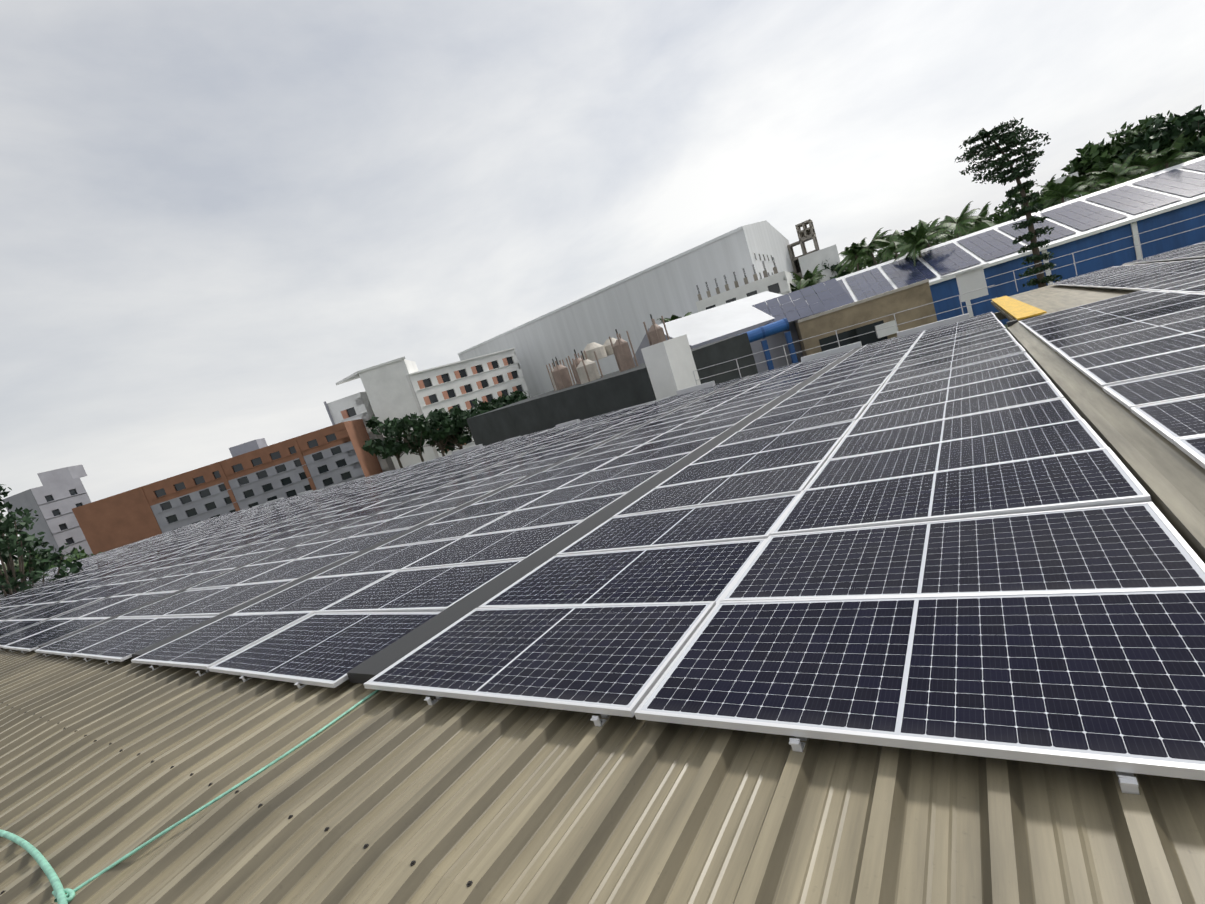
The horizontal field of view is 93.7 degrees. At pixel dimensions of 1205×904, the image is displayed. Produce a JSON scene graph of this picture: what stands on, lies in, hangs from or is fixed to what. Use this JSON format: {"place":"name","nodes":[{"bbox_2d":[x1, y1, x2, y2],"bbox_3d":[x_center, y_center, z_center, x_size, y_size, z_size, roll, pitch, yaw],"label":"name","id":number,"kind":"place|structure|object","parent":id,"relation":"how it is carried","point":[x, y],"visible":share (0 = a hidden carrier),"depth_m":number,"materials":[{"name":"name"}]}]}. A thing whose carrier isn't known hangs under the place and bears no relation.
{"place":"outdoors","nodes":[
{"label":"outdoors","id":0,"kind":"place"},
{"bbox_2d":[3,419,382,561],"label":"orange building","id":1,"kind":"structure","parent":0,"point":[252,473],"depth_m":100.62,"materials":[{"name":"brick"}]},
{"bbox_2d":[324,347,529,471],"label":"white building","id":2,"kind":"structure","parent":0,"point":[401,387],"depth_m":114.94,"materials":[{"name":"white paint"}]},
{"bbox_2d":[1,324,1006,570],"bbox_3d":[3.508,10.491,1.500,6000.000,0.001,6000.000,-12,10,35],"label":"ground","id":3,"kind":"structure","parent":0,"point":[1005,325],"depth_m":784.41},
{"bbox_2d":[0,105,1204,595],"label":"trees","id":4,"kind":"object","parent":3,"relation":"on","point":[1152,143],"visible":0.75,"depth_m":82.13,"materials":[{"name":"green plant"}]},
{"bbox_2d":[458,219,819,396],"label":"warehouse","id":5,"kind":"structure","parent":3,"relation":"on","point":[667,288],"depth_m":117.61,"materials":[{"name":"metal"}]},
{"bbox_2d":[466,257,821,445],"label":"rooftop building","id":6,"kind":"structure","parent":3,"relation":"on","point":[668,359],"depth_m":48.16,"materials":[{"name":"black concrete"}]},
{"bbox_2d":[752,156,1204,356],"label":"blue factory","id":7,"kind":"structure","parent":3,"relation":"on","point":[975,260],"depth_m":69.43,"materials":[{"name":"metal"}]},
{"bbox_2d":[0,0,1204,563],"label":"sky","id":8,"kind":"structure","parent":0,"point":[216,216],"materials":[{"name":"white"}]},
{"bbox_2d":[0,329,1204,903],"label":"roof","id":9,"kind":"structure","parent":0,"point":[384,797],"depth_m":2.48,"materials":[{"name":"beige metal"}]},
{"bbox_2d":[0,829,67,903],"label":"hose loop","id":10,"kind":"object","parent":9,"relation":"on","point":[44,865],"visible":0.98,"depth_m":3.20,"materials":[{"name":"green plastic"}]},
{"bbox_2d":[52,888,74,902],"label":"rope knot","id":11,"kind":"object","parent":10,"relation":"attached to","point":[70,892],"visible":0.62,"depth_m":2.88,"materials":[{"name":"green fabric"}]},
{"bbox_2d":[66,690,378,896],"bbox_3d":[-2.057,1.923,3.493,0.182,0.067,1.964,-10,12,45],"label":"hose line","id":12,"kind":"object","parent":9,"relation":"on","point":[129,854],"visible":0.77,"depth_m":3.23,"materials":[{"name":"green plastic"}]},
{"bbox_2d":[0,312,1204,794],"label":"solar panels","id":13,"kind":"object","parent":9,"relation":"on","point":[964,538],"visible":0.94,"depth_m":4.54,"materials":[{"name":"black glass"}]},
{"bbox_2d":[991,242,1204,563],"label":"solar panels","id":14,"kind":"object","parent":9,"relation":"on","point":[1116,354],"visible":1,"depth_m":6.55,"materials":[{"name":"black glass"}]},
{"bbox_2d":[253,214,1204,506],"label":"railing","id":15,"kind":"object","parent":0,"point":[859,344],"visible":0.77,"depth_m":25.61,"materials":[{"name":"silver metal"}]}
]}

